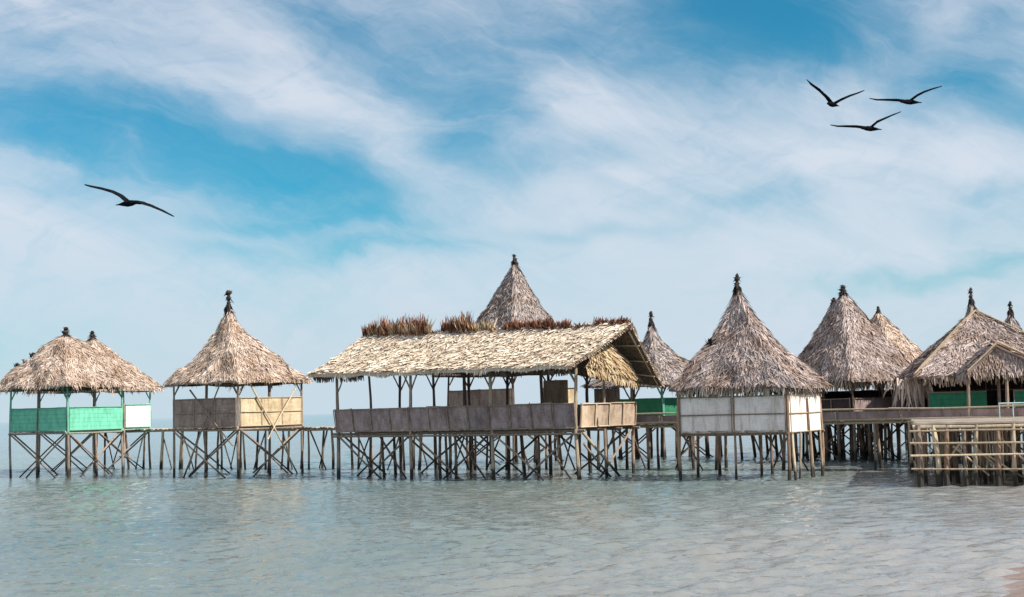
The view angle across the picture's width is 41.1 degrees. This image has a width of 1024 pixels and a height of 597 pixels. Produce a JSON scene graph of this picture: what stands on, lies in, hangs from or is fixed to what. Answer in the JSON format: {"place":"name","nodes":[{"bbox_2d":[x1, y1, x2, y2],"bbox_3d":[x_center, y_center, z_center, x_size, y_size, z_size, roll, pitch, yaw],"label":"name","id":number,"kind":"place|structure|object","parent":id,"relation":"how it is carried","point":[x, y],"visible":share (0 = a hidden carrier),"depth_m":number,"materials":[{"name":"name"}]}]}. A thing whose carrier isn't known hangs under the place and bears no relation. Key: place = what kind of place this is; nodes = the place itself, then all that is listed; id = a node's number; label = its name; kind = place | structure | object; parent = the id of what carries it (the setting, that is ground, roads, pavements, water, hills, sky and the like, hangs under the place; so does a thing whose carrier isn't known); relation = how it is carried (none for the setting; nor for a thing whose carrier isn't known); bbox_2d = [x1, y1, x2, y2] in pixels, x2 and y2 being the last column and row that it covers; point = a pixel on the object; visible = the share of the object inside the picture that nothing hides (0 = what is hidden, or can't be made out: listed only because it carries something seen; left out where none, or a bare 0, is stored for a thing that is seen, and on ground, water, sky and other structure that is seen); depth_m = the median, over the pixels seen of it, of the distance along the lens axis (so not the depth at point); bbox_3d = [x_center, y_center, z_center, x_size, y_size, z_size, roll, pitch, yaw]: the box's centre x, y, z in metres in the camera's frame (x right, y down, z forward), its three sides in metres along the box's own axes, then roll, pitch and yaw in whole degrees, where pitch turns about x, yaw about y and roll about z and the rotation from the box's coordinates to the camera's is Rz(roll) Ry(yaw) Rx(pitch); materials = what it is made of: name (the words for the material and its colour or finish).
{"place":"outdoors","nodes":[
{"label":"outdoors","id":0,"kind":"place"},
{"bbox_2d":[84,184,173,216],"bbox_3d":[-5.649,-1.450,20.197,1.297,0.436,0.283,0,-5,-23],"label":"bird","id":1,"kind":"object","parent":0,"point":[127,202],"visible":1,"depth_m":20.14},
{"bbox_2d":[0,414,1023,596],"bbox_3d":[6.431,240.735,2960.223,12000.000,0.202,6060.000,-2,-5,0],"label":"water","id":2,"kind":"structure","parent":0,"point":[847,527],"depth_m":31.43,"materials":[{"name":"grey liquid"}]},
{"bbox_2d":[0,327,137,477],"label":"stilt hut","id":3,"kind":"object","parent":2,"relation":"on","point":[66,362],"visible":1,"depth_m":65.69,"materials":[{"name":"plant"}]},
{"bbox_2d":[26,331,164,471],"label":"stilt hut","id":4,"kind":"object","parent":2,"relation":"on","point":[136,416],"visible":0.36,"depth_m":73.22,"materials":[{"name":"plant"}]},
{"bbox_2d":[161,290,311,477],"bbox_3d":[-12.540,4.064,62.299,5.346,8.964,5.409,-4,-5,31],"label":"stilt hut","id":5,"kind":"object","parent":2,"relation":"on","point":[232,353],"visible":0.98,"depth_m":61.09,"materials":[{"name":"beige plant"}]},
{"bbox_2d":[305,310,663,480],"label":"pavilion","id":6,"kind":"structure","parent":2,"relation":"in","point":[610,350],"depth_m":53.91,"materials":[{"name":"beige plant"}]},
{"bbox_2d":[434,254,578,464],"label":"stilt hut","id":7,"kind":"object","parent":2,"relation":"on","point":[513,298],"visible":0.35,"depth_m":68.34,"materials":[{"name":"beige plant"}]},
{"bbox_2d":[104,404,1023,470],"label":"boardwalk","id":8,"kind":"structure","parent":2,"relation":"in","point":[854,417],"depth_m":56.91,"materials":[{"name":"brown wood"}]},
{"bbox_2d":[580,311,722,459],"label":"stilt hut","id":9,"kind":"object","parent":2,"relation":"on","point":[669,363],"visible":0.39,"depth_m":68.60,"materials":[{"name":"plant"}]},
{"bbox_2d":[666,273,832,479],"bbox_3d":[8.518,2.985,49.047,5.125,7.869,4.691,-4,-5,29],"label":"stilt hut","id":10,"kind":"object","parent":2,"relation":"on","point":[744,350],"visible":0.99,"depth_m":47.89,"materials":[{"name":"plant"}]},
{"bbox_2d":[802,297,879,456],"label":"stilt hut","id":11,"kind":"object","parent":2,"relation":"in","point":[834,426],"visible":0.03,"depth_m":65.95,"materials":[{"name":"brown wood"}]},
{"bbox_2d":[794,285,914,461],"bbox_3d":[15.261,3.530,61.361,5.449,8.401,5.626,1,-5,-32],"label":"stilt hut","id":12,"kind":"object","parent":2,"relation":"on","point":[849,346],"visible":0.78,"depth_m":60.04,"materials":[{"name":"beige plant"}]},
{"bbox_2d":[739,415,988,459],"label":"platform","id":13,"kind":"structure","parent":2,"relation":"in","point":[861,437],"depth_m":63.47,"materials":[{"name":"brown wood"}]},
{"bbox_2d":[836,306,932,451],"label":"stilt hut","id":14,"kind":"object","parent":2,"relation":"in","point":[903,343],"visible":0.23,"depth_m":70.35,"materials":[{"name":"beige plant"}]},
{"bbox_2d":[883,307,1023,465],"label":"stilt hut","id":15,"kind":"object","parent":2,"relation":"on","point":[927,376],"visible":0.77,"depth_m":54.90,"materials":[{"name":"plant"}]},
{"bbox_2d":[954,341,1023,416],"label":"porch","id":16,"kind":"object","parent":15,"relation":"attached to","point":[995,358],"visible":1,"depth_m":51.38,"materials":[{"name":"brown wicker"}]},
{"bbox_2d":[908,416,1023,486],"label":"pier","id":17,"kind":"structure","parent":2,"relation":"in","point":[943,432],"depth_m":41.40,"materials":[{"name":"brown wood"}]},
{"bbox_2d":[998,402,1023,417],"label":"guard rail","id":18,"kind":"object","parent":17,"relation":"on","point":[1012,403],"visible":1,"depth_m":47.27,"materials":[{"name":"wood"}]},
{"bbox_2d":[928,287,1022,444],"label":"stilt hut","id":19,"kind":"object","parent":2,"relation":"in","point":[971,305],"visible":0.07,"depth_m":77.07,"materials":[{"name":"brown wood"}]},
{"bbox_2d":[983,301,1022,433],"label":"stilt hut","id":20,"kind":"object","parent":2,"relation":"on","point":[1010,319],"visible":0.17,"depth_m":76.97,"materials":[{"name":"brown plant"}]},
{"bbox_2d":[0,0,1023,422],"label":"sky","id":21,"kind":"structure","parent":0,"point":[333,167],"materials":[{"name":"blue"}]},
{"bbox_2d":[806,79,863,106],"bbox_3d":[6.490,-4.143,27.381,1.122,0.613,0.207,-3,-5,13],"label":"bird","id":22,"kind":"object","parent":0,"point":[830,103],"visible":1,"depth_m":27.35},
{"bbox_2d":[830,111,900,130],"bbox_3d":[7.087,-3.516,27.366,1.386,0.351,0.252,-3,-5,12],"label":"bird","id":23,"kind":"object","parent":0,"point":[870,128],"visible":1,"depth_m":27.29},
{"bbox_2d":[869,86,941,104],"bbox_3d":[7.903,-4.044,27.403,1.408,0.326,0.247,-2,-5,12],"label":"bird","id":24,"kind":"object","parent":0,"point":[911,101],"visible":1,"depth_m":27.33},
{"bbox_2d":[1000,562,1023,596],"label":"beach","id":25,"kind":"structure","parent":0,"point":[1019,592],"depth_m":19.54,"materials":[{"name":"beige sand"}]}
]}

